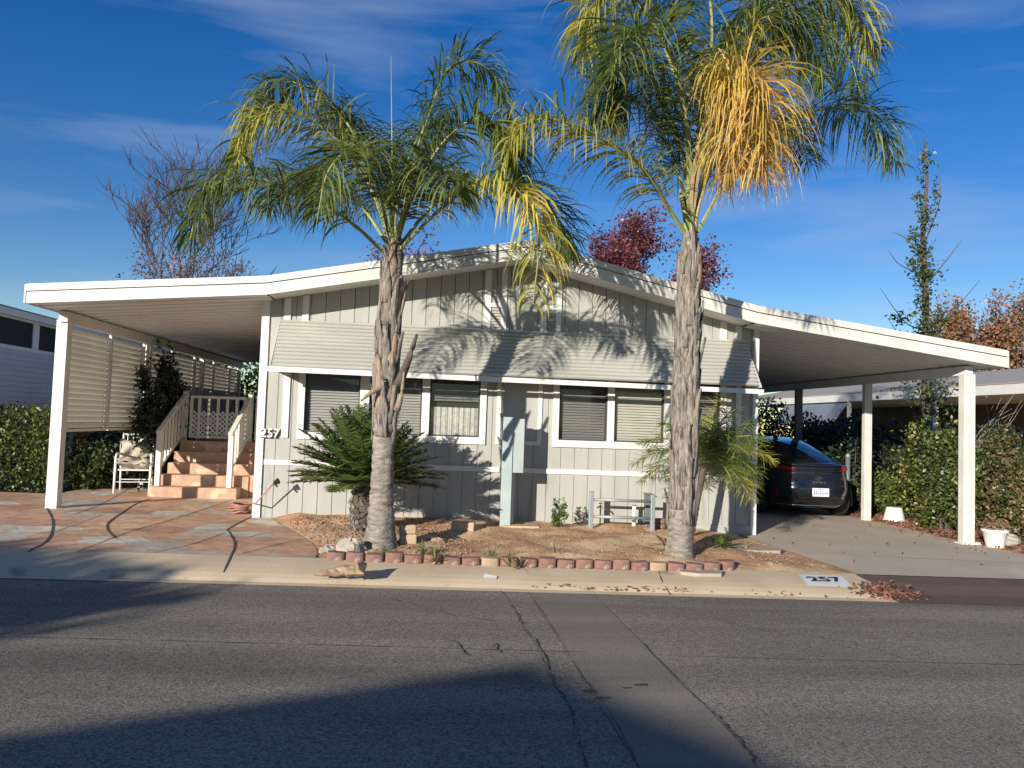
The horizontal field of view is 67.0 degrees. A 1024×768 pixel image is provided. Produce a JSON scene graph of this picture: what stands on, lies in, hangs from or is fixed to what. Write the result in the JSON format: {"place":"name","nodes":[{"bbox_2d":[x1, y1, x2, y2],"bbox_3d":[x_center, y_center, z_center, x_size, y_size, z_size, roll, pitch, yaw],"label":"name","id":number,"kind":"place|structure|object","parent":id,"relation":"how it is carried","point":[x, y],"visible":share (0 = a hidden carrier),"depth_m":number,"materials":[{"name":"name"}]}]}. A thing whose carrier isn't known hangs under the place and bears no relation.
{"place":"outdoors","nodes":[
{"label":"outdoors","id":0,"kind":"place"},
{"bbox_2d":[0,480,317,557],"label":"patio","id":1,"kind":"structure","parent":0,"point":[23,516],"depth_m":9.55,"materials":[{"name":"concrete"}]},
{"bbox_2d":[63,433,127,489],"bbox_3d":[-7.250,1.380,13.632,1.101,1.036,1.251,2,-3,-5],"label":"shrub","id":2,"kind":"object","parent":1,"relation":"on","point":[94,467],"visible":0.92,"depth_m":13.38,"materials":[{"name":"green plant"}]},
{"bbox_2d":[112,433,154,493],"bbox_3d":[-6.481,1.359,13.329,0.580,1.009,0.697,3,-3,-19],"label":"patio chair","id":3,"kind":"object","parent":1,"relation":"on","point":[150,470],"visible":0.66,"depth_m":13.11,"materials":[{"name":"white plastic"}]},
{"bbox_2d":[116,457,149,468],"bbox_3d":[-6.457,1.370,13.242,0.519,0.238,0.596,3,-3,-19],"label":"seat cushion","id":4,"kind":"object","parent":3,"relation":"on","point":[138,463],"visible":0.81,"depth_m":13.05,"materials":[{"name":"fabric"}]},
{"bbox_2d":[119,440,149,460],"bbox_3d":[-6.563,1.191,13.517,0.579,0.441,0.232,4,-3,-35],"label":"back cushion","id":5,"kind":"object","parent":3,"relation":"on","point":[126,447],"visible":0.63,"depth_m":13.44,"materials":[{"name":"fabric"}]},
{"bbox_2d":[123,457,171,488],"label":"shrub","id":6,"kind":"object","parent":1,"relation":"on","point":[133,475],"visible":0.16,"depth_m":13.80,"materials":[{"name":"green plant"}]},
{"bbox_2d":[5,503,293,550],"bbox_3d":[-4.125,1.791,9.950,2.679,0.035,4.156,2,-3,-5],"label":"patio seam","id":7,"kind":"object","parent":1,"relation":"on","point":[144,547],"visible":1,"depth_m":9.32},
{"bbox_2d":[120,339,191,491],"bbox_3d":[-6.373,0.561,14.238,0.976,2.788,2.529,2,-3,-5],"label":"dark shrub","id":8,"kind":"object","parent":1,"relation":"on","point":[158,405],"visible":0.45,"depth_m":13.69,"materials":[{"name":"green plant"}]},
{"bbox_2d":[28,490,305,571],"bbox_3d":[-4.714,1.824,10.538,2.887,0.111,7.507,3,-3,-28],"label":"patio joint","id":9,"kind":"object","parent":1,"relation":"on","point":[50,535],"visible":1,"depth_m":9.07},
{"bbox_2d":[148,438,255,499],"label":"entry steps","id":10,"kind":"structure","parent":1,"relation":"on","point":[197,468],"depth_m":13.34,"materials":[{"name":"ceramic"}]},
{"bbox_2d":[154,391,188,485],"bbox_3d":[-5.930,0.911,13.499,0.080,1.620,1.350,2,-3,-5],"label":"handrail","id":11,"kind":"object","parent":10,"relation":"on","point":[176,415],"visible":0.98,"depth_m":13.38,"materials":[{"name":"paint"}]},
{"bbox_2d":[188,395,246,438],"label":"porch gate","id":12,"kind":"structure","parent":11,"relation":"attached to","point":[208,423],"depth_m":14.23,"materials":[{"name":"paint"}]},
{"bbox_2d":[226,393,253,487],"bbox_3d":[-4.776,0.956,13.607,0.080,1.620,1.350,2,-3,-5],"label":"handrail","id":13,"kind":"object","parent":10,"relation":"on","point":[240,434],"visible":0.98,"depth_m":13.47,"materials":[{"name":"paint"}]},
{"bbox_2d":[205,390,256,437],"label":"back hedge","id":14,"kind":"object","parent":1,"relation":"on","point":[242,403],"visible":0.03,"depth_m":21.96,"materials":[{"name":"green plant"}]},
{"bbox_2d":[228,478,279,513],"bbox_3d":[-3.634,1.573,10.851,0.355,0.578,1.059,4,-4,-41],"label":"garden hose","id":15,"kind":"object","parent":1,"relation":"on","point":[236,507],"visible":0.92,"depth_m":11.00,"materials":[{"name":"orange rubber"}]},
{"bbox_2d":[0,578,1023,767],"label":"street","id":16,"kind":"structure","parent":0,"point":[140,697],"depth_m":4.85,"materials":[{"name":"asphalt"}]},
{"bbox_2d":[0,590,1023,765],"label":"street crack","id":17,"kind":"object","parent":16,"relation":"on","point":[726,725],"visible":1,"depth_m":5.36,"materials":[{"name":"asphalt"}]},
{"bbox_2d":[443,637,703,704],"bbox_3d":[0.303,1.871,5.127,1.539,0.020,1.344,2,-3,-5],"label":"street crack edge","id":18,"kind":"object","parent":16,"relation":"on","point":[494,645],"visible":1,"depth_m":5.38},
{"bbox_2d":[534,592,765,767],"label":"street patch","id":19,"kind":"object","parent":16,"relation":"on","point":[663,718],"visible":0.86,"depth_m":4.66,"materials":[{"name":"asphalt"}]},
{"bbox_2d":[582,684,646,698],"bbox_3d":[0.659,1.861,4.691,0.446,0.004,0.176,3,-3,-24],"label":"oil stain","id":20,"kind":"object","parent":19,"relation":"on","point":[597,697],"visible":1,"depth_m":4.67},
{"bbox_2d":[857,575,1023,605],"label":"kerb apron","id":21,"kind":"object","parent":16,"relation":"on","point":[971,591],"visible":0.87,"depth_m":8.24,"materials":[{"name":"paint"}]},
{"bbox_2d":[0,440,1023,599],"bbox_3d":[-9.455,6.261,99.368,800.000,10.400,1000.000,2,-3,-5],"label":"ground","id":22,"kind":"structure","parent":0,"point":[66,489],"depth_m":14.06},
{"bbox_2d":[0,401,82,492],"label":"clipped hedge","id":23,"kind":"object","parent":22,"relation":"on","point":[32,418],"visible":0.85,"depth_m":12.87,"materials":[{"name":"green plant"}]},
{"bbox_2d":[0,304,170,476],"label":"neighbour home","id":24,"kind":"object","parent":22,"relation":"on","point":[27,346],"visible":0.23,"depth_m":16.74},
{"bbox_2d":[0,316,39,349],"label":"window","id":25,"kind":"structure","parent":24,"relation":"in","point":[13,332],"depth_m":16.38,"materials":[{"name":"glass"}]},
{"bbox_2d":[38,326,55,352],"bbox_3d":[-10.588,-0.992,17.950,0.065,0.544,1.600,2,-3,-5],"label":"window","id":26,"kind":"structure","parent":24,"relation":"in","point":[47,336],"depth_m":17.55,"materials":[{"name":"glass"}]},
{"bbox_2d":[70,421,137,488],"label":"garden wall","id":27,"kind":"structure","parent":22,"relation":"on","point":[80,441],"depth_m":14.29,"materials":[{"name":"beige brick"}]},
{"bbox_2d":[75,426,210,484],"bbox_3d":[-7.837,1.490,16.977,1.093,1.268,5.757,2,-3,-5],"label":"dark hedge","id":28,"kind":"object","parent":22,"relation":"on","point":[114,435],"visible":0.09,"depth_m":14.53,"materials":[{"name":"green plant"}]},
{"bbox_2d":[115,229,253,279],"bbox_3d":[-11.859,-1.679,26.591,5.969,8.038,4.895,4,-3,-35],"label":"shrubby maple","id":29,"kind":"object","parent":22,"relation":"on","point":[169,266],"visible":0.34,"depth_m":26.67,"materials":[{"name":"brown plant"}]},
{"bbox_2d":[96,124,283,401],"bbox_3d":[-9.431,-3.067,24.206,5.695,10.711,6.714,4,-4,-39],"label":"bare tree","id":30,"kind":"object","parent":22,"relation":"on","point":[144,206],"visible":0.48,"depth_m":24.23,"materials":[{"name":"brown plant"}]},
{"bbox_2d":[169,351,259,433],"bbox_3d":[-10.239,-0.311,26.283,8.120,5.439,5.212,2,-3,-5],"label":"garden tree","id":31,"kind":"object","parent":22,"relation":"on","point":[251,376],"visible":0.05,"depth_m":26.43,"materials":[{"name":"green plant"}]},
{"bbox_2d":[352,227,439,263],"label":"red tree","id":32,"kind":"object","parent":22,"relation":"on","point":[378,256],"visible":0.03,"depth_m":33.72,"materials":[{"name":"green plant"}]},
{"bbox_2d":[0,548,896,601],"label":"kerb","id":33,"kind":"structure","parent":22,"relation":"on","point":[136,567],"depth_m":7.60,"materials":[{"name":"concrete"}]},
{"bbox_2d":[327,550,345,560],"bbox_3d":[-1.811,1.772,7.977,0.189,0.088,0.127,7,-2,-5],"label":"edging block","id":34,"kind":"object","parent":33,"relation":"on","point":[333,555],"depth_m":7.92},
{"bbox_2d":[313,562,366,576],"bbox_3d":[-1.614,1.736,7.250,0.494,0.147,0.195,2,-3,-5],"label":"rock","id":35,"kind":"object","parent":33,"relation":"on","point":[357,569],"visible":1,"depth_m":7.20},
{"bbox_2d":[346,551,364,561],"bbox_3d":[-1.611,1.777,7.969,0.188,0.094,0.126,5,-6,-5],"label":"edging block","id":36,"kind":"object","parent":33,"relation":"on","point":[354,556],"depth_m":7.91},
{"bbox_2d":[365,552,384,562],"bbox_3d":[-1.414,1.792,7.983,0.188,0.086,0.126,3,2,-5],"label":"edging block","id":37,"kind":"object","parent":33,"relation":"on","point":[374,557],"depth_m":7.93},
{"bbox_2d":[385,551,403,562],"bbox_3d":[-1.217,1.791,8.009,0.193,0.107,0.134,4,-1,-5],"label":"edging block","id":38,"kind":"object","parent":33,"relation":"on","point":[394,556],"depth_m":7.95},
{"bbox_2d":[404,554,422,563],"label":"edging block","id":39,"kind":"object","parent":33,"relation":"on","point":[413,558],"depth_m":7.95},
{"bbox_2d":[424,553,442,564],"bbox_3d":[-0.816,1.816,8.030,0.194,0.097,0.137,6,-1,-5],"label":"edging block","id":40,"kind":"object","parent":33,"relation":"on","point":[428,557],"depth_m":7.97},
{"bbox_2d":[443,555,461,564],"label":"edging block","id":41,"kind":"object","parent":33,"relation":"on","point":[451,560],"depth_m":8.00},
{"bbox_2d":[462,556,479,565],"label":"edging block","id":42,"kind":"object","parent":33,"relation":"on","point":[471,561],"depth_m":8.00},
{"bbox_2d":[481,556,499,566],"bbox_3d":[-0.224,1.851,8.078,0.193,0.088,0.135,3,0,-5],"label":"edging block","id":43,"kind":"object","parent":33,"relation":"on","point":[491,561],"depth_m":8.02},
{"bbox_2d":[500,556,518,566],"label":"edging block","id":44,"kind":"object","parent":33,"relation":"on","point":[515,559],"depth_m":8.04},
{"bbox_2d":[498,550,526,569],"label":"weed tuft","id":45,"kind":"object","parent":33,"relation":"on","point":[509,557],"visible":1,"depth_m":7.83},
{"bbox_2d":[519,557,537,567],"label":"edging block","id":46,"kind":"object","parent":33,"relation":"on","point":[530,562],"depth_m":8.05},
{"bbox_2d":[537,556,556,568],"bbox_3d":[0.369,1.872,8.119,0.192,0.106,0.132,3,2,-5],"label":"edging block","id":47,"kind":"object","parent":33,"relation":"on","point":[547,562],"depth_m":8.06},
{"bbox_2d":[556,558,574,568],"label":"edging block","id":48,"kind":"object","parent":33,"relation":"on","point":[564,563],"depth_m":8.09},
{"bbox_2d":[575,559,592,568],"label":"edging block","id":49,"kind":"object","parent":33,"relation":"on","point":[583,563],"depth_m":8.12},
{"bbox_2d":[593,559,611,569],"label":"edging block","id":50,"kind":"object","parent":33,"relation":"on","point":[602,564],"depth_m":8.13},
{"bbox_2d":[612,559,629,569],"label":"edging block","id":51,"kind":"object","parent":33,"relation":"on","point":[620,564],"depth_m":8.15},
{"bbox_2d":[630,560,648,570],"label":"edging block","id":52,"kind":"object","parent":33,"relation":"on","point":[639,565],"depth_m":8.16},
{"bbox_2d":[649,561,666,570],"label":"edging block","id":53,"kind":"object","parent":33,"relation":"on","point":[657,565],"depth_m":8.20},
{"bbox_2d":[667,561,684,571],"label":"edging block","id":54,"kind":"object","parent":33,"relation":"on","point":[674,566],"depth_m":8.23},
{"bbox_2d":[532,583,826,596],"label":"gutter leaves","id":55,"kind":"object","parent":33,"relation":"on","point":[638,590],"visible":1,"depth_m":7.61,"materials":[{"name":"brown plant"}]},
{"bbox_2d":[678,569,723,576],"bbox_3d":[2.007,1.999,8.239,0.500,0.038,0.380,2,-3,-5],"label":"flagstone","id":56,"kind":"object","parent":33,"relation":"on","point":[707,573],"visible":0.81,"depth_m":8.09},
{"bbox_2d":[685,562,702,569],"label":"edging block","id":57,"kind":"object","parent":56,"relation":"on","point":[693,566],"depth_m":8.24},
{"bbox_2d":[702,561,720,569],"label":"edging block","id":58,"kind":"object","parent":33,"relation":"on","point":[709,565],"depth_m":8.28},
{"bbox_2d":[716,559,734,569],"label":"edging block","id":59,"kind":"object","parent":33,"relation":"on","point":[727,564],"depth_m":8.40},
{"bbox_2d":[799,574,851,586],"bbox_3d":[3.312,2.078,8.185,0.571,0.046,0.390,2,-3,-5],"label":"kerb number","id":60,"kind":"object","parent":33,"relation":"on","point":[824,580],"visible":1,"depth_m":8.15,"materials":[{"name":"white paint"}]},
{"bbox_2d":[838,580,930,600],"bbox_3d":[3.810,2.112,7.923,0.934,0.165,0.405,2,-3,-5],"label":"leaf pile","id":61,"kind":"object","parent":33,"relation":"on","point":[885,589],"visible":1,"depth_m":7.90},
{"bbox_2d":[23,240,1008,544],"bbox_3d":[-0.212,0.421,17.501,13.740,4.195,13.712,2,-3,-5],"label":"mobile home","id":62,"kind":"object","parent":22,"relation":"on","point":[577,376],"visible":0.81,"depth_m":11.23,"materials":[{"name":"paint"}]},
{"bbox_2d":[296,373,486,444],"bbox_3d":[-1.703,0.271,11.131,2.665,1.110,0.152,2,-3,-5],"label":"window","id":63,"kind":"structure","parent":62,"relation":"in","point":[442,409],"depth_m":11.14,"materials":[{"name":"glass"}]},
{"bbox_2d":[552,378,726,449],"bbox_3d":[1.886,0.420,11.463,2.600,1.090,0.152,2,-3,-5],"label":"window","id":64,"kind":"structure","parent":62,"relation":"in","point":[583,416],"depth_m":11.44,"materials":[{"name":"glass"}]},
{"bbox_2d":[580,201,680,273],"bbox_3d":[2.869,-2.319,33.602,9.219,11.215,7.920,1,-3,20],"label":"red tree","id":65,"kind":"object","parent":22,"relation":"on","point":[631,255],"visible":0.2,"depth_m":32.42,"materials":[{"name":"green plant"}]},
{"bbox_2d":[650,233,733,291],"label":"red tree","id":66,"kind":"object","parent":22,"relation":"on","point":[707,269],"visible":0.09,"depth_m":32.78,"materials":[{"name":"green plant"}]},
{"bbox_2d":[766,410,906,511],"bbox_3d":[7.398,1.730,18.067,1.435,2.296,4.501,2,-3,-5],"label":"dark hedge","id":67,"kind":"object","parent":22,"relation":"on","point":[840,437],"visible":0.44,"depth_m":16.81,"materials":[{"name":"green plant"}]},
{"bbox_2d":[758,368,1023,477],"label":"neighbour home","id":68,"kind":"object","parent":22,"relation":"on","point":[834,403],"visible":0.37,"depth_m":24.96,"materials":[{"name":"white paint"}]},
{"bbox_2d":[911,288,1023,371],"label":"rusty tree","id":69,"kind":"object","parent":22,"relation":"on","point":[956,329],"visible":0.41,"depth_m":32.31,"materials":[{"name":"orange plant"}]},
{"bbox_2d":[969,277,1023,371],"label":"rusty tree","id":70,"kind":"object","parent":22,"relation":"on","point":[1020,356],"visible":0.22,"depth_m":33.15,"materials":[{"name":"brown plant"}]},
{"bbox_2d":[975,395,1021,455],"bbox_3d":[8.666,1.122,13.830,1.064,1.943,0.576,4,-4,-40],"label":"bare shrub","id":71,"kind":"object","parent":22,"relation":"on","point":[988,435],"visible":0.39,"depth_m":13.73,"materials":[{"name":"brown plant"}]},
{"bbox_2d":[0,0,1023,437],"label":"sky","id":72,"kind":"structure","parent":0,"point":[77,77],"materials":[{"name":"blue"}]},
{"bbox_2d":[272,512,858,574],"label":"planter soil","id":73,"kind":"structure","parent":0,"point":[594,540],"depth_m":9.47,"materials":[{"name":"soil"}]},
{"bbox_2d":[318,544,335,552],"bbox_3d":[-1.981,1.785,8.332,0.198,0.128,0.147,2,-3,-5],"label":"garden rock","id":74,"kind":"object","parent":73,"relation":"on","point":[325,548],"visible":0.7,"depth_m":8.28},
{"bbox_2d":[336,536,367,552],"bbox_3d":[-1.721,1.762,8.292,0.349,0.256,0.241,2,-3,-5],"label":"garden rock","id":75,"kind":"object","parent":73,"relation":"on","point":[349,544],"visible":0.59,"depth_m":8.25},
{"bbox_2d":[286,402,448,531],"bbox_3d":[-1.792,1.040,9.686,2.044,1.722,2.062,2,-3,-5],"label":"sago palm","id":76,"kind":"object","parent":73,"relation":"on","point":[351,450],"visible":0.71,"depth_m":9.41,"materials":[{"name":"green plant"}]},
{"bbox_2d":[152,27,598,550],"bbox_3d":[-1.197,-1.215,8.691,4.818,6.172,4.033,2,-3,-5],"label":"palm tree","id":77,"kind":"object","parent":73,"relation":"on","point":[389,375],"visible":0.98,"depth_m":8.41,"materials":[{"name":"green plant"}]},
{"bbox_2d":[289,514,510,556],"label":"bark mulch","id":78,"kind":"object","parent":73,"relation":"on","point":[331,529],"visible":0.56,"depth_m":9.63,"materials":[{"name":"wood"}]},
{"bbox_2d":[412,537,439,555],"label":"weed tuft","id":79,"kind":"object","parent":78,"relation":"on","point":[422,551],"visible":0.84,"depth_m":8.23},
{"bbox_2d":[399,534,416,543],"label":"paver block","id":80,"kind":"object","parent":73,"relation":"on","point":[407,538],"depth_m":8.77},
{"bbox_2d":[399,524,415,533],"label":"paver block","id":81,"kind":"object","parent":80,"relation":"on","point":[407,528],"depth_m":8.79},
{"bbox_2d":[451,520,474,531],"bbox_3d":[-0.633,1.843,10.036,0.300,0.120,0.180,2,-3,3],"label":"paver block","id":82,"kind":"object","parent":73,"relation":"on","point":[457,525],"depth_m":9.95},
{"bbox_2d":[499,417,524,525],"bbox_3d":[0.000,1.245,10.661,0.297,1.574,0.160,2,-3,-5],"label":"utility pedestal","id":83,"kind":"object","parent":73,"relation":"on","point":[512,458],"visible":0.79,"depth_m":10.60,"materials":[{"name":"paint"}]},
{"bbox_2d":[503,524,539,528],"bbox_3d":[0.118,1.952,10.599,0.500,0.045,0.220,2,-3,-4],"label":"pedestal pad","id":84,"kind":"object","parent":73,"relation":"on","point":[531,526],"visible":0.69,"depth_m":10.50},
{"bbox_2d":[550,497,568,526],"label":"young shrub","id":85,"kind":"object","parent":73,"relation":"on","point":[557,517],"visible":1,"depth_m":10.58,"materials":[{"name":"green plant"}]},
{"bbox_2d":[289,515,831,571],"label":"soil clods","id":86,"kind":"object","parent":73,"relation":"on","point":[582,545],"visible":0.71,"depth_m":9.49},
{"bbox_2d":[588,491,654,530],"bbox_3d":[1.538,1.828,10.839,0.939,0.633,0.060,2,-3,-5],"label":"pipe rail","id":87,"kind":"object","parent":73,"relation":"on","point":[651,501],"visible":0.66,"depth_m":10.83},
{"bbox_2d":[631,505,636,525],"bbox_3d":[1.753,1.936,11.116,0.070,0.400,0.072,2,-3,-5],"label":"standpipe","id":88,"kind":"object","parent":73,"relation":"on","point":[633,514],"visible":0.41,"depth_m":11.10,"materials":[{"name":"white plastic"}]},
{"bbox_2d":[643,493,652,525],"bbox_3d":[1.975,1.836,11.273,0.105,0.490,0.120,2,-3,-5],"label":"meter box","id":89,"kind":"object","parent":73,"relation":"on","point":[646,508],"visible":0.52,"depth_m":11.23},
{"bbox_2d":[474,0,925,558],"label":"palm tree","id":90,"kind":"object","parent":73,"relation":"on","point":[726,86],"visible":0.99,"depth_m":8.79,"materials":[{"name":"green plant"}]},
{"bbox_2d":[630,391,779,535],"bbox_3d":[2.609,1.089,10.622,1.995,2.100,1.837,0,-4,41],"label":"date palm","id":91,"kind":"object","parent":73,"relation":"on","point":[711,449],"visible":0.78,"depth_m":10.37,"materials":[{"name":"green plant"}]},
{"bbox_2d":[622,525,824,567],"bbox_3d":[2.566,2.064,10.000,1.928,0.141,2.413,2,-3,-5],"label":"mulch scatter","id":92,"kind":"object","parent":73,"relation":"on","point":[715,545],"visible":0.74,"depth_m":9.61,"materials":[{"name":"brown plant"}]},
{"bbox_2d":[703,532,743,549],"bbox_3d":[2.633,1.953,9.623,0.530,0.253,0.478,1,-3,17],"label":"weed rosette","id":93,"kind":"object","parent":73,"relation":"on","point":[720,541],"visible":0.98,"depth_m":9.58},
{"bbox_2d":[704,542,750,547],"bbox_3d":[2.791,2.097,10.035,0.643,0.038,0.438,2,-3,-5],"label":"flagstone","id":94,"kind":"object","parent":73,"relation":"on","point":[742,546],"visible":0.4,"depth_m":10.01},
{"bbox_2d":[737,545,783,553],"bbox_3d":[3.149,2.121,9.935,0.673,0.038,0.459,2,-3,-5],"label":"flagstone","id":95,"kind":"object","parent":73,"relation":"on","point":[765,549],"visible":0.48,"depth_m":9.82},
{"bbox_2d":[741,504,1023,578],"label":"driveway","id":96,"kind":"structure","parent":0,"point":[870,545],"depth_m":10.73,"materials":[{"name":"concrete"}]},
{"bbox_2d":[756,435,852,514],"bbox_3d":[5.378,1.802,16.137,2.040,1.500,4.506,2,-3,-4],"label":"parked car","id":97,"kind":"object","parent":96,"relation":"on","point":[804,474],"visible":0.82,"depth_m":14.14,"materials":[{"name":"paint"}]},
{"bbox_2d":[773,520,1008,567],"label":"scattered leaves","id":98,"kind":"object","parent":96,"relation":"on","point":[901,532],"visible":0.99,"depth_m":11.28,"materials":[{"name":"brown plant"}]},
{"bbox_2d":[816,491,1023,554],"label":"planting bed","id":99,"kind":"object","parent":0,"point":[956,539],"visible":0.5,"depth_m":13.06,"materials":[{"name":"soil"}]},
{"bbox_2d":[758,396,789,436],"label":"dark hedge","id":100,"kind":"object","parent":99,"relation":"on","point":[774,410],"visible":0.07,"depth_m":21.34,"materials":[{"name":"green plant"}]},
{"bbox_2d":[845,453,850,509],"bbox_3d":[6.960,2.038,16.048,0.107,1.200,0.109,2,-3,-5],"label":"garden post","id":101,"kind":"object","parent":99,"relation":"on","point":[847,459],"visible":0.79,"depth_m":16.02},
{"bbox_2d":[850,466,881,509],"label":"garden bush","id":102,"kind":"object","parent":99,"relation":"on","point":[857,502],"visible":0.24,"depth_m":16.00,"materials":[{"name":"green plant"}]},
{"bbox_2d":[857,465,917,518],"bbox_3d":[7.312,2.104,14.977,0.993,1.038,1.131,2,-3,-5],"label":"garden bush","id":103,"kind":"object","parent":99,"relation":"on","point":[890,495],"visible":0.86,"depth_m":14.80,"materials":[{"name":"green plant"}]},
{"bbox_2d":[883,506,905,522],"bbox_3d":[7.084,2.421,14.351,0.400,0.275,0.397,2,-3,-5],"label":"upturned pot","id":104,"kind":"object","parent":99,"relation":"on","point":[895,514],"visible":0.88,"depth_m":14.23,"materials":[{"name":"white plastic"}]},
{"bbox_2d":[822,506,1023,552],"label":"leaf carpet","id":105,"kind":"object","parent":99,"relation":"on","point":[875,513],"visible":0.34,"depth_m":13.46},
{"bbox_2d":[876,138,988,428],"bbox_3d":[8.785,-1.266,16.481,2.704,8.081,1.334,4,-3,-30],"label":"vine tree","id":106,"kind":"object","parent":99,"relation":"on","point":[925,274],"visible":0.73,"depth_m":16.43,"materials":[{"name":"green plant"}]},
{"bbox_2d":[887,385,977,526],"bbox_3d":[7.566,1.287,13.813,1.412,2.573,1.663,2,-3,-5],"label":"yellow vine bush","id":107,"kind":"object","parent":99,"relation":"on","point":[911,436],"visible":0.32,"depth_m":13.96,"materials":[{"name":"green plant"}]},
{"bbox_2d":[903,418,993,532],"bbox_3d":[7.401,1.564,13.177,1.243,1.940,1.460,4,-4,-39],"label":"garden bush","id":108,"kind":"object","parent":99,"relation":"on","point":[942,463],"visible":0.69,"depth_m":13.01,"materials":[{"name":"green plant"}]},
{"bbox_2d":[894,419,1023,526],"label":"dark hedge","id":109,"kind":"object","parent":99,"relation":"on","point":[982,431],"visible":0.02,"depth_m":13.81,"materials":[{"name":"green plant"}]},
{"bbox_2d":[976,518,1014,547],"bbox_3d":[7.119,2.187,11.374,0.499,0.442,0.422,2,-3,-5],"label":"plant pot","id":110,"kind":"object","parent":99,"relation":"on","point":[995,534],"visible":1,"depth_m":11.31,"materials":[{"name":"white plastic"}]},
{"bbox_2d":[975,418,1023,531],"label":"garden bush","id":111,"kind":"object","parent":99,"relation":"on","point":[1005,465],"visible":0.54,"depth_m":12.91,"materials":[{"name":"green plant"}]},
{"bbox_2d":[975,469,1023,540],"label":"garden bush","id":112,"kind":"object","parent":99,"relation":"on","point":[1013,515],"visible":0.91,"depth_m":12.24,"materials":[{"name":"green plant"}]},
{"bbox_2d":[1005,533,1020,546],"bbox_3d":[7.393,2.348,11.585,0.430,0.285,0.351,2,-3,-5],"label":"garden rock","id":113,"kind":"object","parent":99,"relation":"on","point":[1013,539],"visible":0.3,"depth_m":11.46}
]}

